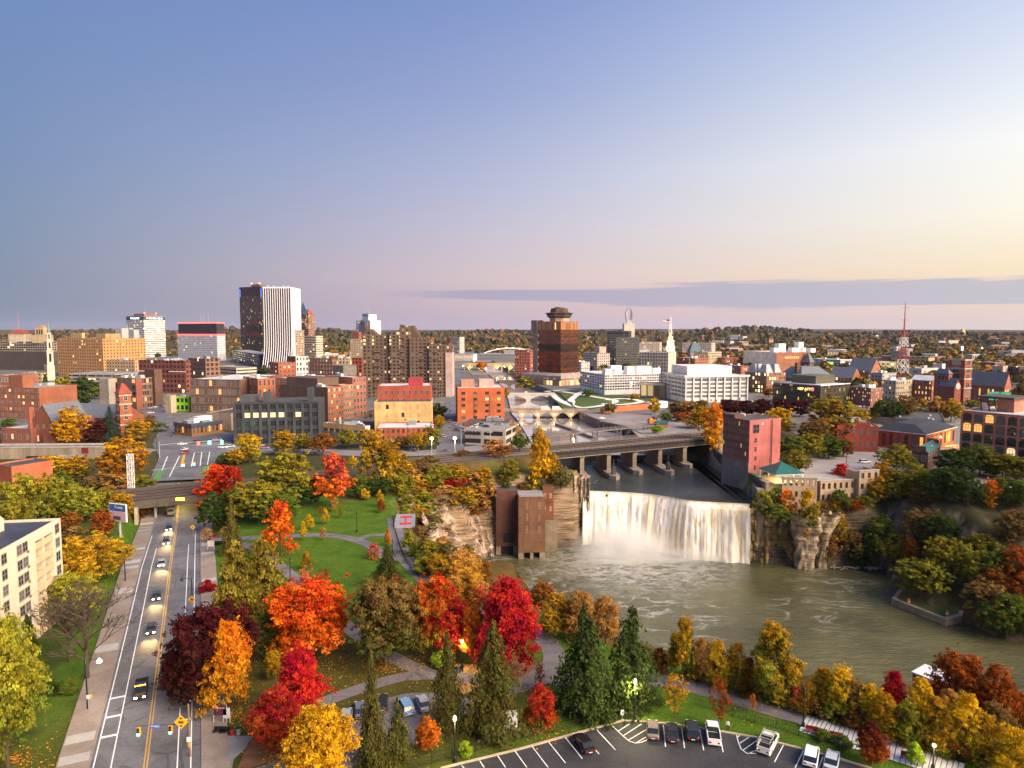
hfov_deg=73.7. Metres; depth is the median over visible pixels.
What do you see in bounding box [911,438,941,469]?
switch house
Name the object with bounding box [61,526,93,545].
bush
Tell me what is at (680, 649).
autumn tree
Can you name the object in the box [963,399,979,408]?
autumn tree
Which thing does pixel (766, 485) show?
terrace
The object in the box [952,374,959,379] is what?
window
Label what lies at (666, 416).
autumn tree
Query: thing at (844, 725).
iron fence
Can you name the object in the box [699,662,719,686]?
bush
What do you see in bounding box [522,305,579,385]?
bronze tower
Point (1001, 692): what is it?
autumn tree
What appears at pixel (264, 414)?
window
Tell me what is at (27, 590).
window
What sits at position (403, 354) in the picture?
apartment tower
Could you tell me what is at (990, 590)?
autumn tree
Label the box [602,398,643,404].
white path
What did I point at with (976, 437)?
window
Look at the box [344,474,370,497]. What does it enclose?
autumn tree
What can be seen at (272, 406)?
window
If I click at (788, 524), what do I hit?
cliff
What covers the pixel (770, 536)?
cliff
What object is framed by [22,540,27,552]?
window
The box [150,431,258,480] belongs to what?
junction
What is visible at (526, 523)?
power house ruin
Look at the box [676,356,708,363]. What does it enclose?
city block
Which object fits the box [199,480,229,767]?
pavement
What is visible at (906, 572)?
autumn tree
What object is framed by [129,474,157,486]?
bush
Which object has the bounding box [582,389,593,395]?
autumn tree
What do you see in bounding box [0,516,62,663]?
apartment block
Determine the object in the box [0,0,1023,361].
sky
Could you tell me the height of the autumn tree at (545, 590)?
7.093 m
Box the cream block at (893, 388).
[881,377,911,400]
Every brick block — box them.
[269,361,295,376]
[308,356,336,374]
[351,357,362,375]
[377,377,431,399]
[980,360,1005,365]
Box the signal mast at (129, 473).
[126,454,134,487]
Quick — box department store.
[0,341,57,369]
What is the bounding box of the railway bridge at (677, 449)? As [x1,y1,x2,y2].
[468,429,722,480]
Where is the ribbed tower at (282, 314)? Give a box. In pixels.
[262,285,300,368]
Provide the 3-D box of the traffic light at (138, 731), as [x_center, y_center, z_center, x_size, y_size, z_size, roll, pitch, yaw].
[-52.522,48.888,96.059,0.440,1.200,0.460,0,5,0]
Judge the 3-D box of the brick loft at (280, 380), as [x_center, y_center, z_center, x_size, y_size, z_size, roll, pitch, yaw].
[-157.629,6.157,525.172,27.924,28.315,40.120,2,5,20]
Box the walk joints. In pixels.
[803,716,959,767]
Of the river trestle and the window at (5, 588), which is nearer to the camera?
the window at (5, 588)
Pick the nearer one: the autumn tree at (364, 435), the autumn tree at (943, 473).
the autumn tree at (943, 473)
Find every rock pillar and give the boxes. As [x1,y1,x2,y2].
[790,507,828,569]
[816,512,841,568]
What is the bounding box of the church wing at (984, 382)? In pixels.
[970,370,1011,402]
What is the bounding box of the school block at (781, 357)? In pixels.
[743,342,815,371]
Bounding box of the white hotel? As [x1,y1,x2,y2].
[580,365,660,394]
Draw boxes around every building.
[176,394,190,410]
[337,356,351,364]
[374,398,432,430]
[454,353,476,361]
[504,350,514,353]
[712,340,723,343]
[730,335,739,339]
[731,349,742,351]
[767,338,773,343]
[827,350,843,355]
[881,355,890,360]
[891,346,900,350]
[932,363,944,368]
[946,340,958,343]
[965,354,985,359]
[988,345,1008,347]
[1007,350,1023,354]
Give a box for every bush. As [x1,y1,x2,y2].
[46,678,64,696]
[48,470,81,485]
[55,675,80,695]
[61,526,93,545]
[76,473,113,487]
[100,474,135,490]
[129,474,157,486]
[132,508,150,518]
[153,422,168,431]
[197,578,217,592]
[215,452,236,464]
[347,455,358,468]
[366,542,379,560]
[391,484,415,504]
[399,504,418,516]
[400,530,419,556]
[404,466,423,492]
[404,475,432,497]
[410,504,429,523]
[411,525,429,548]
[411,556,431,574]
[414,491,436,511]
[414,538,440,563]
[417,509,440,531]
[424,455,439,462]
[427,481,454,498]
[428,650,454,667]
[432,498,459,511]
[434,506,444,523]
[442,541,461,555]
[455,449,470,455]
[458,740,473,758]
[466,580,491,591]
[475,555,483,566]
[478,561,492,580]
[481,438,513,456]
[517,482,529,489]
[520,476,544,489]
[681,663,703,680]
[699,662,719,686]
[722,663,738,692]
[732,672,763,698]
[749,489,772,515]
[750,682,774,703]
[763,485,783,504]
[764,504,794,521]
[766,680,794,708]
[775,488,798,512]
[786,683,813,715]
[798,488,820,518]
[803,506,818,526]
[803,528,809,539]
[808,695,831,719]
[813,500,830,515]
[813,728,835,741]
[819,695,850,725]
[830,733,853,751]
[839,699,864,729]
[856,711,880,729]
[876,713,899,743]
[894,722,922,747]
[909,723,937,752]
[928,734,953,759]
[942,737,975,761]
[963,746,990,767]
[979,751,995,767]
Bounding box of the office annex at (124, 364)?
[106,358,138,371]
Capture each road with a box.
[0,443,88,445]
[6,446,158,451]
[89,479,201,767]
[193,442,499,455]
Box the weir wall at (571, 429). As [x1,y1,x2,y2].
[554,423,596,439]
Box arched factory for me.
[959,394,1023,471]
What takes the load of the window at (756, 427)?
in the red mill
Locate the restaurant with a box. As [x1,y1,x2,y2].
[878,418,956,449]
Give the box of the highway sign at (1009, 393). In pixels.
[988,392,1010,399]
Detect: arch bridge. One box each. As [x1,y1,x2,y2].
[471,372,517,378]
[480,348,525,353]
[494,380,523,386]
[505,408,589,418]
[507,393,555,400]
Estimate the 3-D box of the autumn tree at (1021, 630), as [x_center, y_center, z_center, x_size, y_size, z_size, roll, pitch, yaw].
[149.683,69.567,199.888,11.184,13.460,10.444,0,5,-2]
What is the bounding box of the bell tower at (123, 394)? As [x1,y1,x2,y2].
[114,383,132,437]
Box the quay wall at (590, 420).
[482,361,760,486]
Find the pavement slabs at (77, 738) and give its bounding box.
[57,508,153,766]
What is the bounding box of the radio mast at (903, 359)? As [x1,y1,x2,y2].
[896,302,908,376]
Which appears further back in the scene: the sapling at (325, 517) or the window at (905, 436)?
the window at (905, 436)
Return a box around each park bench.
[213,726,225,732]
[219,727,229,733]
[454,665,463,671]
[806,725,818,731]
[829,730,842,735]
[901,750,907,757]
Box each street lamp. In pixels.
[85,658,101,708]
[118,550,125,580]
[180,577,192,594]
[453,715,456,762]
[460,640,462,665]
[633,679,636,719]
[802,687,805,726]
[931,743,935,767]
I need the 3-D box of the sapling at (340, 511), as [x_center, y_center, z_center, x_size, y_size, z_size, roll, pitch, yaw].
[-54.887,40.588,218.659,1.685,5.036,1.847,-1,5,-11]
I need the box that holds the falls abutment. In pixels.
[746,483,764,548]
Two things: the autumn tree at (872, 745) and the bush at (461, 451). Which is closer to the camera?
the autumn tree at (872, 745)
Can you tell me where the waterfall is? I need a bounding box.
[582,491,750,563]
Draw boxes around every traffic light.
[136,726,140,735]
[168,725,172,733]
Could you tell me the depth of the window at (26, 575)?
129.47 m
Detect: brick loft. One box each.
[113,369,162,408]
[190,374,281,412]
[243,374,275,397]
[275,373,324,396]
[280,375,343,421]
[325,365,366,416]
[334,383,353,418]
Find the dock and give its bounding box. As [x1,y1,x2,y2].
[891,589,963,625]
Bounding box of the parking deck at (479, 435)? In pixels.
[458,422,518,445]
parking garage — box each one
[69,371,138,384]
[220,365,256,375]
[1008,366,1023,375]
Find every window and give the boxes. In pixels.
[1,552,7,565]
[1,568,7,581]
[2,583,8,597]
[3,599,9,613]
[16,543,22,556]
[17,559,22,571]
[18,574,23,587]
[19,589,24,602]
[20,604,25,616]
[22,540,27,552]
[23,555,28,568]
[24,570,29,583]
[25,585,30,598]
[25,600,31,612]
[54,523,59,533]
[55,536,59,547]
[56,550,60,561]
[57,564,61,575]
[235,404,241,409]
[236,421,241,426]
[244,404,249,409]
[245,421,250,426]
[253,404,258,408]
[253,412,258,417]
[253,421,258,426]
[262,412,266,417]
[262,429,267,434]
[270,404,275,408]
[270,412,275,417]
[278,403,283,408]
[287,403,292,408]
[287,412,292,416]
[287,420,292,425]
[295,403,300,408]
[296,420,300,425]
[303,403,309,408]
[304,420,309,425]
[304,428,309,433]
[312,403,317,407]
[312,411,317,416]
[313,428,317,433]
[580,379,638,389]
[753,424,759,433]
[882,433,885,443]
[889,434,892,444]
[896,434,900,444]
[904,435,907,446]
[911,436,915,446]
[919,437,923,445]
[937,374,944,379]
[952,360,960,364]
[952,366,960,372]
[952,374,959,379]
[962,423,970,431]
[962,433,970,440]
[962,442,969,449]
[963,413,971,421]
[973,424,981,432]
[973,434,981,442]
[974,414,982,422]
[984,425,993,433]
[984,435,992,443]
[985,415,993,423]
[994,447,1003,454]
[995,436,1003,445]
[996,416,1005,424]
[996,426,1004,434]
[1006,448,1015,455]
[1007,427,1016,436]
[1007,438,1015,446]
[1008,417,1017,425]
[1018,439,1023,447]
[1018,450,1023,457]
[1019,429,1023,437]
[1020,418,1023,426]
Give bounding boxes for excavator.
[647,408,670,424]
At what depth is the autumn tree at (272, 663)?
116.61 m
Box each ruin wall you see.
[781,476,817,506]
[818,476,855,502]
[845,466,879,502]
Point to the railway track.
(440, 462)
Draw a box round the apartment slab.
[451,337,463,353]
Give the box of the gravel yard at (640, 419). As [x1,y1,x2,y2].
[584,413,690,436]
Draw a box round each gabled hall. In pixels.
[830,366,860,382]
[849,357,881,377]
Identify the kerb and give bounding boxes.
[440,719,871,767]
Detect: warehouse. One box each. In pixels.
[138,358,191,393]
[188,356,219,378]
[905,365,937,375]
[911,375,933,400]
[992,365,1007,371]
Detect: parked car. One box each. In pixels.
[133,677,148,700]
[145,622,156,634]
[152,590,161,600]
[157,558,165,567]
[162,536,169,544]
[165,523,172,530]
[340,707,352,724]
[354,700,365,718]
[378,693,387,710]
[398,697,414,716]
[415,694,431,712]
[572,732,595,753]
[646,719,658,739]
[666,722,678,742]
[685,719,699,740]
[705,720,721,745]
[756,727,778,755]
[802,744,819,767]
[823,749,839,767]
[859,459,870,462]
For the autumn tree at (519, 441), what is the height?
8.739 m
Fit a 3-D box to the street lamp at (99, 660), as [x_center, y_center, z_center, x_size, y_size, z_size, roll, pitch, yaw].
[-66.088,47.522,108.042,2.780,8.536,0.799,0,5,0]
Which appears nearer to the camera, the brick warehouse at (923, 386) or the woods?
the brick warehouse at (923, 386)
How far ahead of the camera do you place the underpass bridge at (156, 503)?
236.59 m
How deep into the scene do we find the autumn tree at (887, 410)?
409.37 m
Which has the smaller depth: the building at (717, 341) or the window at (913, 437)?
the window at (913, 437)
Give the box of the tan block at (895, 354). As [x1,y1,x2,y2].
[891,351,934,364]
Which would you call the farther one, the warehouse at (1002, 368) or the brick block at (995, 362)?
the brick block at (995, 362)
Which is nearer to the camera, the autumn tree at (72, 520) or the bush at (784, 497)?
the autumn tree at (72, 520)
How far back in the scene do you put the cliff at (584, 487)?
291.04 m
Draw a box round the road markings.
[93,452,209,767]
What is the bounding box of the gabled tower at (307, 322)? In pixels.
[301,303,314,335]
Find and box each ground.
[0,349,1022,432]
[0,422,1023,767]
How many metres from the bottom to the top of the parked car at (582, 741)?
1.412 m
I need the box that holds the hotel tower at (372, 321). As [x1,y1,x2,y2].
[356,313,380,333]
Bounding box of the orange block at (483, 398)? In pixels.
[456,378,504,421]
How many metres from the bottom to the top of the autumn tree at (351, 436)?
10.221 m
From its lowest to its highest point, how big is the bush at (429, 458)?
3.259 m
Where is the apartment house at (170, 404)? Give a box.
[165,395,176,412]
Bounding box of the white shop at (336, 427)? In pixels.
[323,420,369,439]
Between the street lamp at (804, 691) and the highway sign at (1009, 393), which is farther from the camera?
the highway sign at (1009, 393)
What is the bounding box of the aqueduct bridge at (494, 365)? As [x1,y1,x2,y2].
[463,363,514,371]
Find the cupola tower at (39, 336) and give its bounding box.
[31,325,52,342]
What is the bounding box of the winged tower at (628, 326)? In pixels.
[622,307,634,336]
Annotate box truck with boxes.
[167,505,174,515]
[541,406,549,409]
[552,406,561,409]
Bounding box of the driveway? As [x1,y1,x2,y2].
[256,692,475,767]
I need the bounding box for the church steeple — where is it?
[44,323,54,380]
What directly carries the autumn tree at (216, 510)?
on the ground at (336, 558)
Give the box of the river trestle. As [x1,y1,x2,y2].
[545,421,668,442]
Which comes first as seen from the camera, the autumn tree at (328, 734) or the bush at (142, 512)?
the autumn tree at (328, 734)
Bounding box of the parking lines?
[462,724,822,767]
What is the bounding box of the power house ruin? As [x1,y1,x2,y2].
[495,483,556,558]
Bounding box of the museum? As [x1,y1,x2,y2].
[682,342,714,350]
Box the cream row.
[21,371,46,382]
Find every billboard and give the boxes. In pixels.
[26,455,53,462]
[109,503,127,537]
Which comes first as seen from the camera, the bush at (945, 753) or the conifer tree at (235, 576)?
the bush at (945, 753)
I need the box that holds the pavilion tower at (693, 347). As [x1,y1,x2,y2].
[687,343,700,355]
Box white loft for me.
[287,356,307,375]
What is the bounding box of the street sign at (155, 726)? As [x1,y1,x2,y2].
[150,725,160,727]
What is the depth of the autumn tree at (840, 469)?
284.03 m
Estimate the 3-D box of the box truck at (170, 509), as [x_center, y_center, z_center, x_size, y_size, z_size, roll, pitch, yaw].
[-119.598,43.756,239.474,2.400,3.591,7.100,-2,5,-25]
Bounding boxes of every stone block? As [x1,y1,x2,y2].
[295,330,304,355]
[350,332,362,357]
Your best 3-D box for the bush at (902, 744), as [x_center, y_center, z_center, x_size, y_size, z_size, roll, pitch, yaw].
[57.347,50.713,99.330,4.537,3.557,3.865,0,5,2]
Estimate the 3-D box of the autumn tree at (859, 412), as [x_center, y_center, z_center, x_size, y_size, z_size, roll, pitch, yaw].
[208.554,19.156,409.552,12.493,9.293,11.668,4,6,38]
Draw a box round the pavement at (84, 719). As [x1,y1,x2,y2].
[55,481,154,767]
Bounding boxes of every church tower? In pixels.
[933,368,952,400]
[947,346,972,405]
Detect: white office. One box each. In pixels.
[662,364,749,401]
[813,357,851,363]
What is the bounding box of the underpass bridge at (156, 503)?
[115,481,219,524]
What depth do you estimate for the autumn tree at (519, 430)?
373.68 m
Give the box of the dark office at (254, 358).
[231,350,264,367]
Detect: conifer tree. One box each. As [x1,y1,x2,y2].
[211,539,256,618]
[234,535,286,629]
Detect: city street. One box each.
[139,407,197,440]
[436,370,463,454]
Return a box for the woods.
[0,325,1023,388]
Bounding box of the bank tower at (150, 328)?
[126,313,165,356]
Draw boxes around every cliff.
[420,498,495,557]
[564,475,584,495]
[578,477,589,527]
[750,507,806,562]
[778,509,831,541]
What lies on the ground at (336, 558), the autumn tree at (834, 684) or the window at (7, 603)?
the autumn tree at (834, 684)
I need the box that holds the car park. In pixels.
[450,722,863,767]
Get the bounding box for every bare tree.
[25,577,142,678]
[28,582,98,662]
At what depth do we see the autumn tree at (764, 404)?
472.36 m
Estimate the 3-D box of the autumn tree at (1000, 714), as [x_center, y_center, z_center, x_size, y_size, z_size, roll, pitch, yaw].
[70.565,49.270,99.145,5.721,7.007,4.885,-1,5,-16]
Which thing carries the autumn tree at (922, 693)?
on the ground at (336, 558)
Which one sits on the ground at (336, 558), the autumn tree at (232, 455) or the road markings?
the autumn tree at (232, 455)
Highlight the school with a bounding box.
[0,374,38,386]
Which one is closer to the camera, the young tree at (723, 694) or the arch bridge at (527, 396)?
the young tree at (723, 694)
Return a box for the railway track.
[44,424,801,504]
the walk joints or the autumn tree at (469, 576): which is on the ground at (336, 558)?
the autumn tree at (469, 576)
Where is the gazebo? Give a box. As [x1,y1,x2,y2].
[757,462,805,483]
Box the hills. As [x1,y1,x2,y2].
[0,329,1023,348]
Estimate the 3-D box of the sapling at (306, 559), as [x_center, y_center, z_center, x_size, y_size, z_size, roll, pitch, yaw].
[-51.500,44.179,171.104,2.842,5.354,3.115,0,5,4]
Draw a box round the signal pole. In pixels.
[136,704,190,756]
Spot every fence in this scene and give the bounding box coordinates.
[392,514,426,580]
[409,698,660,767]
[688,677,970,764]
[694,698,858,756]
[800,715,964,767]
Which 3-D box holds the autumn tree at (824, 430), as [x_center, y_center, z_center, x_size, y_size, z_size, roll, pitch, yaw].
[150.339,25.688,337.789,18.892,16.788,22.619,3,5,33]
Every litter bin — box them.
[229,727,233,735]
[236,726,240,734]
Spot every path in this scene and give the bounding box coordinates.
[210,533,397,559]
[241,541,438,671]
[318,671,538,705]
[355,533,387,539]
[387,518,565,693]
[538,671,805,724]
[551,391,618,407]
[565,391,582,401]
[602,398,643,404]
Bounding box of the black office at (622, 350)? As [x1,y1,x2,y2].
[609,337,639,365]
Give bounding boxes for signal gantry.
[159,440,222,457]
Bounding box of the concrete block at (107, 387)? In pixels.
[99,378,115,403]
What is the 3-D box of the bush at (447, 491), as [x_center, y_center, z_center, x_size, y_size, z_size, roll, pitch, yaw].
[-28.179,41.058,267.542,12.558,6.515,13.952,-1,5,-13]
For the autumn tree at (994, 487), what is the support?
on the ground at (336, 558)
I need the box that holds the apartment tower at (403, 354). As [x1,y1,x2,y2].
[362,324,454,396]
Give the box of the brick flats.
[0,374,76,417]
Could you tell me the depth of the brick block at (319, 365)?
738.73 m
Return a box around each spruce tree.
[23,613,40,650]
[42,374,47,382]
[97,406,123,442]
[219,495,244,557]
[351,648,393,767]
[367,544,410,584]
[377,696,421,767]
[420,629,479,742]
[453,619,532,751]
[544,602,627,732]
[599,605,668,724]
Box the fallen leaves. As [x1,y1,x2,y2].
[1,497,804,767]
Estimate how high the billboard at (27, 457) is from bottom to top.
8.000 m
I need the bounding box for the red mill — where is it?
[721,412,780,488]
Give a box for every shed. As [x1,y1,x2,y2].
[0,458,52,490]
[1,424,36,442]
[207,408,232,430]
[828,408,944,424]
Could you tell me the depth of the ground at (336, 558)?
184.92 m
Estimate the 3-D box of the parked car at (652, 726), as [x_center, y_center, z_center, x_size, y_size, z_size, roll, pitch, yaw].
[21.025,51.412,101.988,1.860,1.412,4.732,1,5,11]
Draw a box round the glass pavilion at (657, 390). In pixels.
[635,382,667,398]
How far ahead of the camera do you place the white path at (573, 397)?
619.70 m
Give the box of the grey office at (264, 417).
[233,387,324,443]
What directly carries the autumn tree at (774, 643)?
on the ground at (336, 558)
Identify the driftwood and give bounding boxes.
[830,564,880,570]
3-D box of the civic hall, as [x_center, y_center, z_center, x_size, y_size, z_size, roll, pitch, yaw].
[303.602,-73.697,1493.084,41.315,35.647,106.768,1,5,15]
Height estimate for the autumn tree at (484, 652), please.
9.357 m
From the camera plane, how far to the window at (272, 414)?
364.01 m
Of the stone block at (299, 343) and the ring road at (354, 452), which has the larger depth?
the stone block at (299, 343)
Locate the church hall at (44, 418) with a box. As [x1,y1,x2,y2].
[27,400,93,442]
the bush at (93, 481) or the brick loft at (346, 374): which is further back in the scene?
the brick loft at (346, 374)
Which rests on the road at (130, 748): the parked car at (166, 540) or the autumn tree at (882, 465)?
the parked car at (166, 540)
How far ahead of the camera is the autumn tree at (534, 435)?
385.42 m
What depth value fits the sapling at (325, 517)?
211.05 m
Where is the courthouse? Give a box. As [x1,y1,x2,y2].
[783,363,830,380]
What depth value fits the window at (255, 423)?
363.03 m
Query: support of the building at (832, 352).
on the city ground at (179, 416)
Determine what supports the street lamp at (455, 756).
on the ground at (336, 558)
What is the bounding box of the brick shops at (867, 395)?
[850,384,882,405]
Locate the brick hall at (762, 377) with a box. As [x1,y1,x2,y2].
[745,363,785,392]
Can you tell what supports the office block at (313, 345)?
on the city ground at (179, 416)
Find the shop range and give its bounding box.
[845,361,895,368]
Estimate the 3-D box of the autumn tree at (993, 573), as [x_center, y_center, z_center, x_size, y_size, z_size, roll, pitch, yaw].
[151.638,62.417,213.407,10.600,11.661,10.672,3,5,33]
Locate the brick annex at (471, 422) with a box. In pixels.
[463,416,511,431]
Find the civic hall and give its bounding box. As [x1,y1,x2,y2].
[639,342,661,352]
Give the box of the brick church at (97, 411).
[80,403,143,433]
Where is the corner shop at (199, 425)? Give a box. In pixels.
[173,415,222,435]
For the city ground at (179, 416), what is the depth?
611.50 m
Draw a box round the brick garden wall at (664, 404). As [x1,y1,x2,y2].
[600,401,667,412]
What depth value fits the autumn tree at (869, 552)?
259.73 m
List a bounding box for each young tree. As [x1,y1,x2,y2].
[200,528,212,539]
[217,526,226,536]
[284,565,332,611]
[473,575,511,639]
[534,661,545,682]
[662,672,689,717]
[708,674,733,723]
[749,693,756,710]
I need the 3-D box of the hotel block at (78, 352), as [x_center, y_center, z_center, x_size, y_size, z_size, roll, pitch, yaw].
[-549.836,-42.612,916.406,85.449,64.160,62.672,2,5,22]
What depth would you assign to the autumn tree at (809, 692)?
106.18 m
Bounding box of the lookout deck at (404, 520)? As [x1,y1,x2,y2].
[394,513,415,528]
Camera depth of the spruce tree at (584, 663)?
105.14 m
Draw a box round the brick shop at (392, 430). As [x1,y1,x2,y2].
[376,420,433,440]
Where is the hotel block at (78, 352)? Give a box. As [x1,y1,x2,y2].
[57,328,145,375]
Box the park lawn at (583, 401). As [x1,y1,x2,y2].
[549,390,649,409]
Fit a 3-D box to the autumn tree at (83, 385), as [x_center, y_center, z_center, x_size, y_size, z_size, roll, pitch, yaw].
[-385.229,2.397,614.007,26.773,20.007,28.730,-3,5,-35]
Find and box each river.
[474,362,698,454]
[484,544,1023,700]
[555,455,751,503]
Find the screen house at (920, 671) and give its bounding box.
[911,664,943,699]
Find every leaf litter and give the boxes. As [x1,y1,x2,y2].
[238,704,321,767]
[450,664,480,693]
[507,660,535,676]
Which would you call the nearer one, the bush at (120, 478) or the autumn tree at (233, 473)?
the autumn tree at (233, 473)
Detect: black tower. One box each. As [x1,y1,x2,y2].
[239,283,265,351]
[607,331,630,352]
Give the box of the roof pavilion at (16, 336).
[7,312,32,342]
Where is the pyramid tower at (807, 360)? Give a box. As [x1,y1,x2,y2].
[802,352,814,365]
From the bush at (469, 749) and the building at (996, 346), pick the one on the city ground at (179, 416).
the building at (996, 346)
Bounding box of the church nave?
[938,378,961,404]
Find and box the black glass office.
[772,373,849,405]
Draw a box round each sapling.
[299,519,307,537]
[301,550,312,568]
[305,514,314,529]
[318,526,326,537]
[322,508,329,521]
[330,496,338,510]
[338,504,342,516]
[358,488,369,499]
[376,489,384,503]
[377,498,385,512]
[384,528,391,544]
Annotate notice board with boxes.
[207,541,214,549]
[213,704,226,721]
[223,708,229,721]
[499,710,516,727]
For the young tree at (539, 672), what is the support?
on the ground at (336, 558)
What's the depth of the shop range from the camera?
960.00 m
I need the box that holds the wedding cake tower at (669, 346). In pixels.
[663,317,674,351]
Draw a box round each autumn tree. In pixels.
[0,418,18,428]
[0,481,22,518]
[0,494,38,519]
[0,605,53,767]
[4,472,49,518]
[28,472,69,518]
[37,455,65,472]
[39,571,105,621]
[43,481,88,517]
[49,405,90,442]
[52,377,71,383]
[59,455,94,480]
[59,510,83,529]
[62,530,137,579]
[63,486,105,520]
[70,376,98,393]
[77,390,93,402]
[80,419,111,442]
[87,387,99,397]
[88,488,115,514]
[88,509,115,533]
[93,434,150,479]
[106,490,134,515]
[122,418,155,440]
[144,414,158,426]
[151,650,200,701]
[152,594,240,708]
[193,463,233,505]
[193,491,230,531]
[193,615,255,717]
[202,597,266,664]
[215,464,244,498]
[220,486,244,514]
[224,449,249,464]
[226,478,283,522]
[233,432,263,462]
[239,680,318,753]
[250,491,300,519]
[251,607,288,657]
[252,450,315,503]
[257,365,269,373]
[261,499,298,554]
[262,572,354,657]
[263,648,282,678]
[269,428,299,451]
[274,700,362,767]
[277,639,338,705]
[294,432,309,452]
[297,478,322,503]
[305,432,337,454]
[308,447,357,500]
[326,581,349,605]
[335,428,360,447]
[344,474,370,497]
[345,572,426,666]
[356,428,378,445]
[356,428,402,486]
[367,476,394,495]
[379,573,410,618]
[387,460,415,474]
[391,436,412,447]
[391,472,415,494]
[394,449,409,465]
[406,431,429,449]
[407,458,435,474]
[408,569,458,654]
[412,715,442,753]
[420,471,447,487]
[420,584,473,653]
[421,463,453,478]
[423,424,443,447]
[424,552,448,574]
[429,476,467,486]
[432,415,445,428]
[433,403,450,416]
[433,535,453,553]
[438,552,484,608]
[441,464,471,484]
[442,527,451,536]
[447,547,478,569]
[449,485,479,507]
[453,479,477,493]
[457,605,483,666]
[460,544,474,555]
[462,470,487,488]
[464,587,488,611]
[465,494,491,515]
[467,573,542,673]
[470,466,493,486]
[475,480,496,502]
[476,361,487,369]
[480,631,503,667]
[485,576,498,593]
[497,456,520,487]
[505,387,509,396]
[509,433,529,451]
[510,422,522,434]
[515,376,534,389]
[522,682,558,729]
[527,426,556,488]
[529,580,554,610]
[530,427,546,442]
[536,592,574,641]
[546,454,562,486]
[547,465,573,488]
[564,589,596,643]
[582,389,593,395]
[591,595,624,642]
[602,401,618,413]
[629,393,638,399]
[647,397,661,414]
[650,425,665,433]
[651,647,669,674]
[659,412,672,421]
[664,615,700,678]
[667,399,684,413]
[672,412,690,420]
[679,400,700,415]
[681,416,705,427]
[688,636,713,683]
[691,399,710,412]
[691,405,708,427]
[697,399,723,450]
[704,638,733,684]
[718,399,742,412]
[725,642,751,689]
[737,400,758,414]
[742,656,755,694]
[743,620,807,698]
[752,398,774,414]
[761,407,795,431]
[762,388,772,396]
[770,399,793,412]
[777,449,812,475]
[780,436,807,458]
[786,685,803,708]
[789,401,812,416]
[796,433,826,458]
[797,419,837,441]
[798,681,817,714]
[799,393,859,445]
[809,665,842,707]
[817,554,831,560]
[819,435,848,457]
[820,662,859,718]
[825,534,842,555]
[828,500,841,512]
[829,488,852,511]
[830,463,848,475]
[830,512,850,547]
[836,437,854,455]
[841,499,865,512]
[841,528,865,560]
[843,677,871,718]
[847,541,874,567]
[850,408,870,419]
[852,682,884,722]
[855,495,876,506]
[855,720,892,764]
[861,512,897,558]
[865,407,881,417]
[865,475,891,506]
[868,691,898,736]
[869,398,907,416]
[871,531,907,564]
[872,458,894,495]
[873,443,917,469]
[875,471,911,502]
[879,668,909,716]
[886,700,924,744]
[889,557,955,595]
[891,395,918,414]
[891,462,927,490]
[898,534,919,564]
[899,507,943,546]
[902,676,936,720]
[905,741,926,765]
[906,484,935,507]
[909,468,949,497]
[915,398,927,408]
[917,513,963,547]
[917,696,960,759]
[921,534,956,577]
[923,641,986,700]
[925,396,950,417]
[929,465,971,502]
[932,448,981,471]
[934,688,962,731]
[936,541,979,583]
[938,398,965,421]
[938,536,964,554]
[944,690,992,763]
[950,472,991,506]
[954,549,1000,582]
[958,575,1011,627]
[961,443,1001,475]
[961,532,1005,552]
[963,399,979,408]
[966,662,1023,728]
[968,714,1006,760]
[974,591,1023,638]
[978,564,1017,600]
[979,477,1002,507]
[980,550,1016,579]
[981,452,1023,475]
[982,699,1022,741]
[987,476,1023,503]
[991,723,1023,767]
[992,508,1023,543]
[999,542,1023,582]
[1001,573,1023,599]
[1003,456,1023,479]
[1003,597,1023,641]
[1007,479,1023,505]
[1009,381,1023,394]
[1010,690,1023,730]
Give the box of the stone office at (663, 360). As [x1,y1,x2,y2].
[640,351,675,381]
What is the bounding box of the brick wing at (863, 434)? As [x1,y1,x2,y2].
[830,415,878,451]
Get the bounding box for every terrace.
[228,735,253,767]
[759,474,868,506]
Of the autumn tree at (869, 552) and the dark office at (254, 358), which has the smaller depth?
the autumn tree at (869, 552)
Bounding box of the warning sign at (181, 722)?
[174,716,187,728]
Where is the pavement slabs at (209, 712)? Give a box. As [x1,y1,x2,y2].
[201,520,223,715]
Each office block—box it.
[177,316,225,359]
[304,335,322,357]
[583,346,609,370]
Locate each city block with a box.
[323,352,337,355]
[328,355,349,357]
[367,409,374,418]
[515,348,532,376]
[577,360,589,371]
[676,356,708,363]
[694,350,721,363]
[718,355,742,364]
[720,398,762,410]
[724,363,748,374]
[868,370,895,381]
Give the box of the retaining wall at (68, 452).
[0,443,107,458]
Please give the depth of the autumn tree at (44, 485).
209.61 m
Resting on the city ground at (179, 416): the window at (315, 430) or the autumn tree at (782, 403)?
the autumn tree at (782, 403)
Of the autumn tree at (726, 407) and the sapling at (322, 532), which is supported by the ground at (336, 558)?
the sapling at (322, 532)

